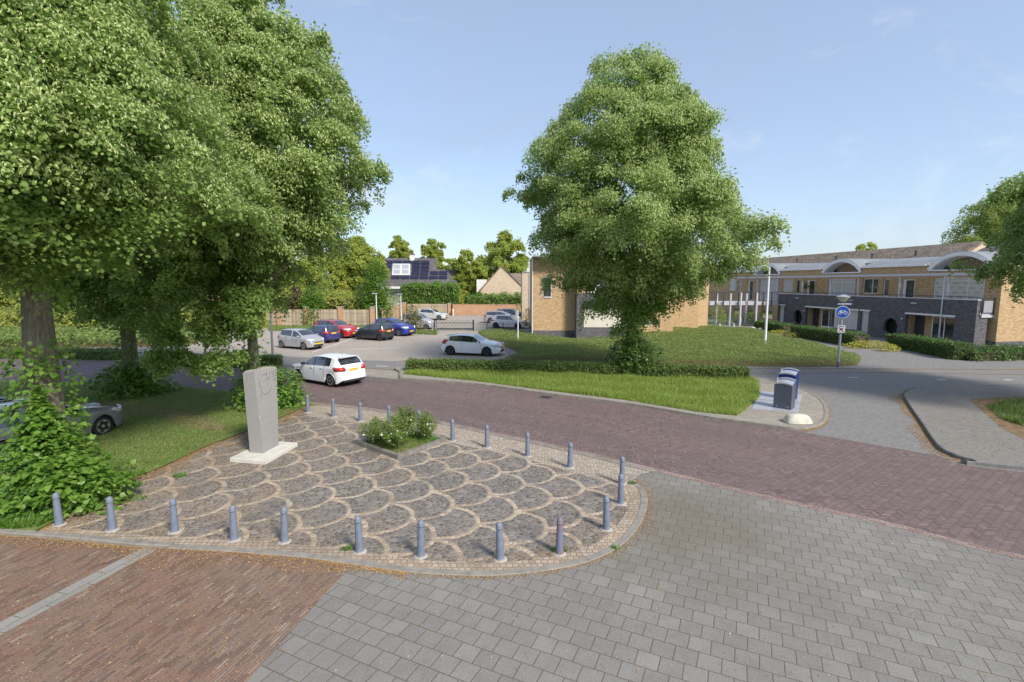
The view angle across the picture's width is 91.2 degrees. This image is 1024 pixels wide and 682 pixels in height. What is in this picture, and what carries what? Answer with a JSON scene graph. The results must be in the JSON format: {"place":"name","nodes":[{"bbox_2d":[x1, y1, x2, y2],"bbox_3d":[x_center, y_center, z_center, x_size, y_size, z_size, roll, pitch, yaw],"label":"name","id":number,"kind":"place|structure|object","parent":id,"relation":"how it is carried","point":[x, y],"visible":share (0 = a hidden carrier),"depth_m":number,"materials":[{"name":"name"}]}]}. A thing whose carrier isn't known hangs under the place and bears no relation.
{"place":"outdoors","nodes":[
{"label":"outdoors","id":0,"kind":"place"},
{"bbox_2d":[1,338,195,347],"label":"bed soil","id":1,"kind":"structure","parent":0,"point":[110,345],"depth_m":40.68,"materials":[{"name":"brown soil"}]},
{"bbox_2d":[0,325,198,346],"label":"ground cover leaves","id":2,"kind":"object","parent":1,"relation":"on","point":[65,332],"visible":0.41,"depth_m":41.46,"materials":[{"name":"green plant"}]},
{"bbox_2d":[0,381,305,530],"bbox_3d":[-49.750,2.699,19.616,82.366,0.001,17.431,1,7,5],"label":"lawn","id":3,"kind":"structure","parent":0,"point":[167,456],"depth_m":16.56,"materials":[{"name":"green plant"}]},
{"bbox_2d":[0,496,77,528],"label":"grass","id":4,"kind":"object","parent":3,"relation":"on","point":[25,521],"visible":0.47,"depth_m":10.33,"materials":[{"name":"green plant"}]},
{"bbox_2d":[0,399,123,461],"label":"parked car","id":5,"kind":"object","parent":3,"relation":"on","point":[105,419],"visible":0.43,"depth_m":16.24,"materials":[{"name":"grey paint"}]},
{"bbox_2d":[0,456,143,521],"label":"sucker bush","id":6,"kind":"object","parent":3,"relation":"on","point":[89,473],"visible":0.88,"depth_m":10.87,"materials":[{"name":"green plant"}]},
{"bbox_2d":[0,385,146,516],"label":"sucker bush","id":7,"kind":"object","parent":3,"relation":"on","point":[40,439],"visible":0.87,"depth_m":11.27,"materials":[{"name":"green plant"}]},
{"bbox_2d":[0,0,215,393],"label":"lime tree","id":8,"kind":"object","parent":3,"relation":"on","point":[93,289],"visible":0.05,"depth_m":20.39,"materials":[{"name":"green plant"}]},
{"bbox_2d":[109,324,145,377],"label":"climbing suckers","id":9,"kind":"object","parent":8,"relation":"attached to","point":[119,345],"visible":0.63,"depth_m":22.16,"materials":[{"name":"green plant"}]},
{"bbox_2d":[82,362,181,398],"bbox_3d":[-16.984,1.696,22.563,3.627,1.608,3.201,0,7,0],"label":"sucker bush","id":10,"kind":"object","parent":3,"relation":"on","point":[146,380],"visible":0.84,"depth_m":21.97,"materials":[{"name":"green plant"}]},
{"bbox_2d":[0,0,289,486],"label":"lime tree","id":11,"kind":"object","parent":3,"relation":"on","point":[89,99],"visible":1,"depth_m":10.51,"materials":[{"name":"green plant"}]},
{"bbox_2d":[0,334,93,449],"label":"climbing suckers","id":12,"kind":"object","parent":11,"relation":"attached to","point":[5,414],"visible":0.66,"depth_m":12.09,"materials":[{"name":"green plant"}]},
{"bbox_2d":[79,400,229,429],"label":"lawn dirt","id":13,"kind":"structure","parent":3,"relation":"on","point":[162,416],"depth_m":18.92,"materials":[{"name":"soil"}]},
{"bbox_2d":[104,0,393,385],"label":"lime tree","id":14,"kind":"object","parent":3,"relation":"on","point":[262,85],"visible":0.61,"depth_m":17.55,"materials":[{"name":"green plant"}]},
{"bbox_2d":[218,364,314,410],"bbox_3d":[-9.967,1.832,20.384,3.552,1.766,2.951,-4,8,-30],"label":"sucker bush","id":15,"kind":"object","parent":3,"relation":"on","point":[284,392],"visible":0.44,"depth_m":20.03,"materials":[{"name":"green plant"}]},
{"bbox_2d":[0,535,349,681],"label":"brick lane","id":16,"kind":"structure","parent":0,"point":[61,653],"depth_m":7.64,"materials":[{"name":"brown brick"}]},
{"bbox_2d":[0,547,155,634],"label":"drain strip","id":17,"kind":"object","parent":16,"relation":"on","point":[19,618],"visible":1,"depth_m":8.13,"materials":[{"name":"grey concrete"}]},
{"bbox_2d":[0,558,347,679],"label":"blown bracts","id":18,"kind":"object","parent":16,"relation":"on","point":[147,615],"visible":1,"depth_m":7.56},
{"bbox_2d":[0,535,406,579],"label":"fallen blossom","id":19,"kind":"object","parent":16,"relation":"on","point":[173,549],"visible":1,"depth_m":9.21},
{"bbox_2d":[39,406,627,562],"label":"scallop paving","id":20,"kind":"structure","parent":0,"point":[325,476],"depth_m":11.61,"materials":[{"name":"grey stone"}]},
{"bbox_2d":[51,492,67,526],"bbox_3d":[-9.383,3.463,10.347,0.270,0.703,0.263,0,7,0],"label":"bollard","id":21,"kind":"object","parent":20,"relation":"on","point":[58,516],"visible":1,"depth_m":10.31,"materials":[{"name":"metal"}]},
{"bbox_2d":[105,496,119,532],"bbox_3d":[-8.120,3.486,10.147,0.270,0.703,0.263,-1,6,0],"label":"bollard","id":22,"kind":"object","parent":20,"relation":"on","point":[111,523],"visible":1,"depth_m":10.11,"materials":[{"name":"metal"}]},
{"bbox_2d":[167,498,181,534],"bbox_3d":[-6.788,3.497,10.059,0.270,0.703,0.263,1,8,0],"label":"bollard","id":23,"kind":"object","parent":20,"relation":"on","point":[174,527],"visible":1,"depth_m":10.02,"materials":[{"name":"metal"}]},
{"bbox_2d":[35,403,322,532],"bbox_3d":[-8.717,3.214,15.409,1.659,0.019,11.104,1,7,5],"label":"fallen blossom","id":24,"kind":"object","parent":20,"relation":"on","point":[154,471],"visible":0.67,"depth_m":13.73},
{"bbox_2d":[227,505,241,542],"bbox_3d":[-5.422,3.533,9.750,0.270,0.703,0.263,0,6,0],"label":"bollard","id":25,"kind":"object","parent":20,"relation":"on","point":[234,537],"visible":1,"depth_m":9.71,"materials":[{"name":"metal"}]},
{"bbox_2d":[230,366,297,464],"bbox_3d":[-7.261,2.082,14.641,1.183,2.476,1.776,1,7,8],"label":"monument","id":26,"kind":"object","parent":20,"relation":"on","point":[266,445],"visible":1,"depth_m":14.57,"materials":[{"name":"stone"}]},
{"bbox_2d":[277,507,291,544],"bbox_3d":[-4.397,3.541,9.680,0.270,0.703,0.263,1,6,0],"label":"bollard","id":27,"kind":"object","parent":20,"relation":"on","point":[284,538],"visible":1,"depth_m":9.63,"materials":[{"name":"metal"}]},
{"bbox_2d":[64,475,627,560],"bbox_3d":[-3.310,3.722,11.071,12.173,0.016,4.150,0,7,0],"label":"fallen blossom","id":28,"kind":"object","parent":20,"relation":"on","point":[393,529],"visible":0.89,"depth_m":10.05,"materials":[{"name":"beige plant"}]},
{"bbox_2d":[353,516,366,554],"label":"bollard","id":29,"kind":"object","parent":20,"relation":"on","point":[360,549],"visible":1,"depth_m":9.27,"materials":[{"name":"metal"}]},
{"bbox_2d":[357,429,446,458],"bbox_3d":[-3.406,3.148,15.637,1.990,0.130,2.054,5,8,37],"label":"planting bed","id":30,"kind":"object","parent":20,"relation":"on","point":[393,453],"visible":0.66,"depth_m":15.09,"materials":[{"name":"grey concrete"}]},
{"bbox_2d":[357,416,389,443],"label":"rose shrub","id":31,"kind":"object","parent":30,"relation":"in","point":[373,436],"visible":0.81,"depth_m":15.33,"materials":[{"name":"green plant"}]},
{"bbox_2d":[374,413,416,450],"bbox_3d":[-3.462,2.677,14.895,1.290,1.099,1.313,0,7,0],"label":"rose shrub","id":32,"kind":"object","parent":30,"relation":"in","point":[395,440],"visible":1,"depth_m":14.82,"materials":[{"name":"green plant"}]},
{"bbox_2d":[365,432,436,452],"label":"bed weeds","id":33,"kind":"object","parent":30,"relation":"on","point":[420,439],"visible":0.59,"depth_m":15.47,"materials":[{"name":"green plant"}]},
{"bbox_2d":[410,407,441,439],"bbox_3d":[-2.728,2.619,15.687,1.010,1.040,0.956,0,7,0],"label":"rose shrub","id":34,"kind":"object","parent":30,"relation":"in","point":[426,426],"visible":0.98,"depth_m":15.61,"materials":[{"name":"green plant"}]},
{"bbox_2d":[414,520,427,559],"bbox_3d":[-1.666,3.601,9.162,0.270,0.703,0.263,1,7,0],"label":"bollard","id":35,"kind":"object","parent":20,"relation":"on","point":[420,554],"visible":1,"depth_m":9.12,"materials":[{"name":"metal"}]},
{"bbox_2d":[493,522,506,562],"bbox_3d":[-0.223,3.612,9.064,0.270,0.703,0.263,-1,6,0],"label":"bollard","id":36,"kind":"object","parent":20,"relation":"on","point":[499,557],"visible":1,"depth_m":9.02,"materials":[{"name":"metal"}]},
{"bbox_2d":[553,517,566,556],"bbox_3d":[0.881,3.590,9.255,0.270,0.703,0.263,0,6,0],"label":"bollard","id":37,"kind":"object","parent":20,"relation":"on","point":[559,551],"visible":1,"depth_m":9.21,"materials":[{"name":"metal"}]},
{"bbox_2d":[188,315,529,361],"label":"parking pavement","id":38,"kind":"structure","parent":0,"point":[407,346],"depth_m":39.48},
{"bbox_2d":[278,328,323,349],"bbox_3d":[-16.176,-0.226,38.484,3.722,1.547,1.960,3,7,27],"label":"parked car","id":39,"kind":"object","parent":38,"relation":"on","point":[303,339],"visible":1,"depth_m":37.88,"materials":[{"name":"silver metal"}]},
{"bbox_2d":[266,306,374,325],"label":"fence","id":40,"kind":"object","parent":38,"relation":"on","point":[358,317],"visible":0.61,"depth_m":57.32,"materials":[{"name":"brown wood"}]},
{"bbox_2d":[308,324,339,342],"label":"parked car","id":41,"kind":"object","parent":38,"relation":"on","point":[327,332],"visible":0.59,"depth_m":41.65,"materials":[{"name":"paint"}]},
{"bbox_2d":[313,318,358,337],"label":"parked car","id":42,"kind":"object","parent":38,"relation":"on","point":[346,329],"visible":0.51,"depth_m":45.70,"materials":[{"name":"red paint"}]},
{"bbox_2d":[355,323,393,340],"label":"parked car","id":43,"kind":"object","parent":38,"relation":"on","point":[379,331],"visible":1,"depth_m":43.51,"materials":[{"name":"grey paint"}]},
{"bbox_2d":[374,317,415,335],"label":"parked car","id":44,"kind":"object","parent":38,"relation":"on","point":[400,327],"visible":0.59,"depth_m":47.35,"materials":[{"name":"blue paint"}]},
{"bbox_2d":[441,333,504,355],"bbox_3d":[-2.716,0.199,35.164,4.292,1.470,2.131,2,7,14],"label":"parked car","id":45,"kind":"object","parent":38,"relation":"on","point":[452,344],"visible":1,"depth_m":34.45,"materials":[{"name":"white paint"}]},
{"bbox_2d":[490,314,527,327],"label":"parked car","id":46,"kind":"object","parent":38,"relation":"on","point":[495,320],"visible":0.77,"depth_m":54.86,"materials":[{"name":"white paint"}]},
{"bbox_2d":[20,289,772,530],"bbox_3d":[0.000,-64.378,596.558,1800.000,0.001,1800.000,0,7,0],"label":"ground","id":47,"kind":"structure","parent":0,"point":[764,312],"depth_m":49.05,"materials":[{"name":"brown soil"}]},
{"bbox_2d":[0,346,121,359],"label":"hedge","id":48,"kind":"object","parent":47,"relation":"on","point":[102,353],"visible":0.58,"depth_m":32.71,"materials":[{"name":"green plant"}]},
{"bbox_2d":[0,302,269,329],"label":"hedge","id":49,"kind":"object","parent":47,"relation":"on","point":[10,317],"visible":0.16,"depth_m":52.25,"materials":[{"name":"green plant"}]},
{"bbox_2d":[218,353,283,367],"bbox_3d":[-16.008,1.135,30.068,4.460,0.988,1.482,0,7,0],"label":"hedge","id":50,"kind":"object","parent":47,"relation":"on","point":[274,359],"visible":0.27,"depth_m":29.75,"materials":[{"name":"green plant"}]},
{"bbox_2d":[297,284,327,324],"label":"climber column","id":51,"kind":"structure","parent":47,"relation":"on","point":[311,300],"depth_m":57.53,"materials":[{"name":"green plant"}]},
{"bbox_2d":[290,249,347,295],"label":"garden tree","id":52,"kind":"object","parent":47,"relation":"on","point":[336,275],"visible":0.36,"depth_m":75.30,"materials":[{"name":"green plant"}]},
{"bbox_2d":[273,286,396,320],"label":"hedge","id":53,"kind":"object","parent":47,"relation":"on","point":[352,303],"visible":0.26,"depth_m":59.97,"materials":[{"name":"green plant"}]},
{"bbox_2d":[328,234,390,295],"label":"garden tree","id":54,"kind":"object","parent":47,"relation":"on","point":[357,263],"visible":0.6,"depth_m":78.72,"materials":[{"name":"green plant"}]},
{"bbox_2d":[357,258,395,318],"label":"climber column","id":55,"kind":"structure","parent":47,"relation":"on","point":[373,288],"depth_m":58.26,"materials":[{"name":"green plant"}]},
{"bbox_2d":[388,235,413,257],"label":"garden tree","id":56,"kind":"object","parent":47,"relation":"on","point":[399,244],"visible":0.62,"depth_m":95.57,"materials":[{"name":"green plant"}]},
{"bbox_2d":[169,474,647,575],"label":"plaza kerb","id":57,"kind":"structure","parent":47,"relation":"on","point":[628,533],"depth_m":9.13,"materials":[{"name":"concrete"}]},
{"bbox_2d":[381,253,459,305],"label":"white house","id":58,"kind":"structure","parent":47,"relation":"on","point":[412,268],"depth_m":88.89,"materials":[{"name":"tile"}]},
{"bbox_2d":[398,280,462,314],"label":"hedge","id":59,"kind":"object","parent":47,"relation":"on","point":[436,292],"visible":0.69,"depth_m":78.18,"materials":[{"name":"green plant"}]},
{"bbox_2d":[420,238,447,269],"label":"garden tree","id":60,"kind":"object","parent":47,"relation":"on","point":[429,251],"visible":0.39,"depth_m":95.49,"materials":[{"name":"green plant"}]},
{"bbox_2d":[450,248,487,302],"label":"garden tree","id":61,"kind":"object","parent":47,"relation":"on","point":[466,272],"visible":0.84,"depth_m":87.70,"materials":[{"name":"green plant"}]},
{"bbox_2d":[452,304,520,314],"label":"brick wall","id":62,"kind":"structure","parent":47,"relation":"on","point":[470,309],"depth_m":77.12,"materials":[{"name":"brick"}]},
{"bbox_2d":[463,289,520,310],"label":"hedge","id":63,"kind":"object","parent":47,"relation":"on","point":[495,298],"visible":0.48,"depth_m":77.68,"materials":[{"name":"green plant"}]},
{"bbox_2d":[477,265,520,295],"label":"brick house","id":64,"kind":"structure","parent":47,"relation":"on","point":[501,279],"depth_m":84.50,"materials":[{"name":"beige brick"}]},
{"bbox_2d":[475,229,529,280],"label":"garden tree","id":65,"kind":"object","parent":47,"relation":"on","point":[504,249],"visible":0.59,"depth_m":100.51,"materials":[{"name":"green plant"}]},
{"bbox_2d":[753,320,794,333],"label":"hedge","id":66,"kind":"object","parent":47,"relation":"on","point":[776,325],"visible":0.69,"depth_m":50.45,"materials":[{"name":"green plant"}]},
{"bbox_2d":[790,324,869,346],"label":"hedge","id":67,"kind":"object","parent":47,"relation":"on","point":[828,335],"visible":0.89,"depth_m":42.22,"materials":[{"name":"green plant"}]},
{"bbox_2d":[735,241,986,311],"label":"terrace house","id":68,"kind":"structure","parent":47,"relation":"on","point":[938,250],"depth_m":67.49,"materials":[{"name":"grey metal"}]},
{"bbox_2d":[885,332,977,359],"bbox_3d":[29.730,0.253,35.802,1.954,1.420,7.225,1,7,5],"label":"hedge","id":69,"kind":"object","parent":47,"relation":"on","point":[946,348],"visible":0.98,"depth_m":34.76,"materials":[{"name":"green plant"}]},
{"bbox_2d":[963,342,1023,361],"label":"hedge","id":70,"kind":"object","parent":47,"relation":"on","point":[1007,352],"visible":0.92,"depth_m":32.29,"materials":[{"name":"green plant"}]},
{"bbox_2d":[0,359,1023,554],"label":"road","id":71,"kind":"structure","parent":0,"point":[948,498],"depth_m":14.85,"materials":[{"name":"brown brick"}]},
{"bbox_2d":[292,353,365,386],"bbox_3d":[-9.374,1.302,25.450,4.082,1.526,2.093,4,8,33],"label":"passing car","id":72,"kind":"object","parent":71,"relation":"on","point":[331,369],"visible":0.91,"depth_m":24.43,"materials":[{"name":"white paint"}]},
{"bbox_2d":[307,404,653,541],"bbox_3d":[-2.759,3.355,14.330,13.313,0.001,11.040,1,7,9],"label":"sett border","id":73,"kind":"object","parent":71,"relation":"on","point":[594,468],"visible":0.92,"depth_m":15.19,"materials":[{"name":"beige stone"}]},
{"bbox_2d":[0,528,173,548],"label":"curb","id":74,"kind":"structure","parent":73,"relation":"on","point":[94,538],"depth_m":9.75,"materials":[{"name":"concrete"}]},
{"bbox_2d":[46,473,640,569],"bbox_3d":[-2.765,3.853,9.985,12.949,0.001,3.717,-2,7,-14],"label":"plaza tan edge","id":75,"kind":"object","parent":73,"relation":"on","point":[619,530],"visible":0.94,"depth_m":9.46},
{"bbox_2d":[312,403,653,471],"bbox_3d":[-2.175,2.990,17.358,14.373,0.001,0.805,4,8,31],"label":"road kerb strip","id":76,"kind":"object","parent":73,"relation":"on","point":[515,439],"visible":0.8,"depth_m":15.72,"materials":[{"name":"concrete"}]},
{"bbox_2d":[318,479,654,579],"bbox_3d":[0.487,3.869,9.854,7.777,0.017,2.593,-4,8,-30],"label":"fallen blossom","id":77,"kind":"object","parent":73,"relation":"on","point":[556,570],"visible":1,"depth_m":8.80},
{"bbox_2d":[185,386,1023,559],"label":"road edge bricks","id":78,"kind":"object","parent":71,"relation":"on","point":[976,546],"visible":0.67,"depth_m":11.51,"materials":[{"name":"grey concrete"}]},
{"bbox_2d":[54,0,1023,281],"label":"sky","id":79,"kind":"structure","parent":0,"point":[857,122],"materials":[{"name":"blue"}]},
{"bbox_2d":[59,316,1023,471],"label":"street","id":80,"kind":"structure","parent":0,"point":[864,408],"depth_m":25.52,"materials":[{"name":"grey asphalt"}]},
{"bbox_2d":[521,272,543,320],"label":"garden house","id":81,"kind":"structure","parent":80,"relation":"on","point":[525,290],"depth_m":61.75,"materials":[{"name":"brick"}]},
{"bbox_2d":[394,367,827,429],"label":"island kerb","id":82,"kind":"structure","parent":80,"relation":"on","point":[822,420],"depth_m":20.46,"materials":[{"name":"concrete"}]},
{"bbox_2d":[529,255,708,338],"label":"brick building","id":83,"kind":"structure","parent":80,"relation":"on","point":[552,314],"depth_m":46.00,"materials":[{"name":"beige brick"}]},
{"bbox_2d":[708,292,778,325],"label":"walkway","id":84,"kind":"structure","parent":80,"relation":"on","point":[746,302],"depth_m":59.14,"materials":[{"name":"metal"}]},
{"bbox_2d":[835,294,852,366],"bbox_3d":[19.464,-0.592,29.692,0.720,4.309,0.721,-2,7,-14],"label":"street sign","id":85,"kind":"object","parent":80,"relation":"on","point":[842,311],"visible":1,"depth_m":29.50,"materials":[{"name":"blue metal"}]},
{"bbox_2d":[890,384,960,462],"bbox_3d":[16.528,2.689,19.999,2.832,0.024,14.461,6,9,42],"label":"fallen blossom","id":86,"kind":"object","parent":80,"relation":"on","point":[917,422],"visible":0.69,"depth_m":17.36,"materials":[{"name":"plant"}]},
{"bbox_2d":[904,384,1023,470],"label":"corner kerb","id":87,"kind":"structure","parent":80,"relation":"on","point":[965,460],"depth_m":14.79,"materials":[{"name":"grey concrete"}]},
{"bbox_2d":[940,190,1023,245],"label":"garden tree","id":88,"kind":"object","parent":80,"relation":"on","point":[984,219],"visible":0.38,"depth_m":69.38,"materials":[{"name":"green plant"}]},
{"bbox_2d":[405,368,758,415],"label":"verge dry grass","id":89,"kind":"structure","parent":0,"point":[632,385],"depth_m":23.42,"materials":[{"name":"green plant"}]},
{"bbox_2d":[405,356,750,378],"bbox_3d":[3.110,1.407,27.268,18.517,0.891,1.492,1,7,9],"label":"hedge","id":90,"kind":"object","parent":89,"relation":"on","point":[664,369],"visible":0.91,"depth_m":27.06,"materials":[{"name":"green plant"}]},
{"bbox_2d":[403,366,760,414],"bbox_3d":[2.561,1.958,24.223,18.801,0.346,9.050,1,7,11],"label":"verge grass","id":91,"kind":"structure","parent":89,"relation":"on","point":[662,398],"depth_m":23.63,"materials":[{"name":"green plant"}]},
{"bbox_2d":[604,338,666,375],"bbox_3d":[6.627,0.796,27.395,3.657,2.158,3.202,0,7,0],"label":"sucker bush","id":92,"kind":"object","parent":89,"relation":"on","point":[647,358],"visible":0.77,"depth_m":26.59,"materials":[{"name":"green plant"}]},
{"bbox_2d":[501,41,791,362],"bbox_3d":[6.404,-6.742,26.380,12.682,17.129,13.936,-4,8,-28],"label":"lime tree","id":93,"kind":"object","parent":89,"relation":"on","point":[672,171],"visible":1,"depth_m":23.30,"materials":[{"name":"green plant"}]},
{"bbox_2d":[397,367,827,427],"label":"verge pavement","id":94,"kind":"structure","parent":0,"point":[811,406],"depth_m":19.87,"materials":[{"name":"grey concrete"}]},
{"bbox_2d":[752,400,799,412],"bbox_3d":[10.570,2.602,20.066,1.566,0.020,1.921,4,8,31],"label":"floor plate","id":95,"kind":"object","parent":94,"relation":"on","point":[763,405],"visible":0.79,"depth_m":19.79,"materials":[{"name":"metal"}]},
{"bbox_2d":[773,377,795,409],"bbox_3d":[10.718,2.034,19.708,0.637,1.190,0.524,6,9,43],"label":"waste container","id":96,"kind":"object","parent":95,"relation":"on","point":[784,391],"visible":1,"depth_m":19.55,"materials":[{"name":"metal"}]},
{"bbox_2d":[247,471,1023,681],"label":"tile pavement","id":97,"kind":"structure","parent":0,"point":[853,614],"depth_m":7.62,"materials":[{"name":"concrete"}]},
{"bbox_2d":[272,492,1019,678],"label":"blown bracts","id":98,"kind":"object","parent":97,"relation":"on","point":[704,602],"visible":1,"depth_m":7.66,"materials":[{"name":"plant"}]},
{"bbox_2d":[478,325,861,366],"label":"ground cover leaves","id":99,"kind":"object","parent":0,"point":[712,338],"visible":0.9,"depth_m":36.74,"materials":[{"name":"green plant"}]},
{"bbox_2d":[708,251,1023,348],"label":"apartment block","id":100,"kind":"structure","parent":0,"point":[926,297],"depth_m":45.36,"materials":[{"name":"brick"}]},
{"bbox_2d":[760,279,776,299],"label":"window","id":101,"kind":"structure","parent":100,"relation":"in","point":[773,282],"depth_m":63.90,"materials":[{"name":"white glass"}]},
{"bbox_2d":[828,279,854,294],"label":"window","id":102,"kind":"structure","parent":100,"relation":"in","point":[839,286],"depth_m":52.02,"materials":[{"name":"white glass"}]},
{"bbox_2d":[834,309,857,329],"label":"window","id":103,"kind":"structure","parent":100,"relation":"in","point":[850,322],"depth_m":49.47,"materials":[{"name":"white glass"}]},
{"bbox_2d":[931,316,954,340],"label":"window","id":104,"kind":"structure","parent":100,"relation":"in","point":[947,323],"depth_m":40.47,"materials":[{"name":"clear glass"}]},
{"bbox_2d":[933,277,984,310],"bbox_3d":[35.787,-3.778,40.227,0.082,2.600,4.040,-1,7,-7],"label":"window","id":105,"kind":"structure","parent":100,"relation":"in","point":[969,287],"depth_m":39.95,"materials":[{"name":"white glass"}]},
{"bbox_2d":[904,385,1023,466],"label":"corner pavement","id":106,"kind":"structure","parent":0,"point":[936,396],"depth_m":17.70,"materials":[{"name":"grey concrete"}]},
{"bbox_2d":[969,396,1023,438],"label":"corner soil","id":107,"kind":"structure","parent":106,"relation":"on","point":[1015,429],"depth_m":18.48,"materials":[{"name":"brown soil"}]},
{"bbox_2d":[948,171,1023,307],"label":"lime tree","id":108,"kind":"object","parent":107,"relation":"on","point":[1010,255],"visible":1,"depth_m":20.59,"materials":[{"name":"green plant"}]},
{"bbox_2d":[987,396,1023,426],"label":"corner weeds","id":109,"kind":"object","parent":107,"relation":"on","point":[1014,405],"visible":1,"depth_m":19.11,"materials":[{"name":"green plant"}]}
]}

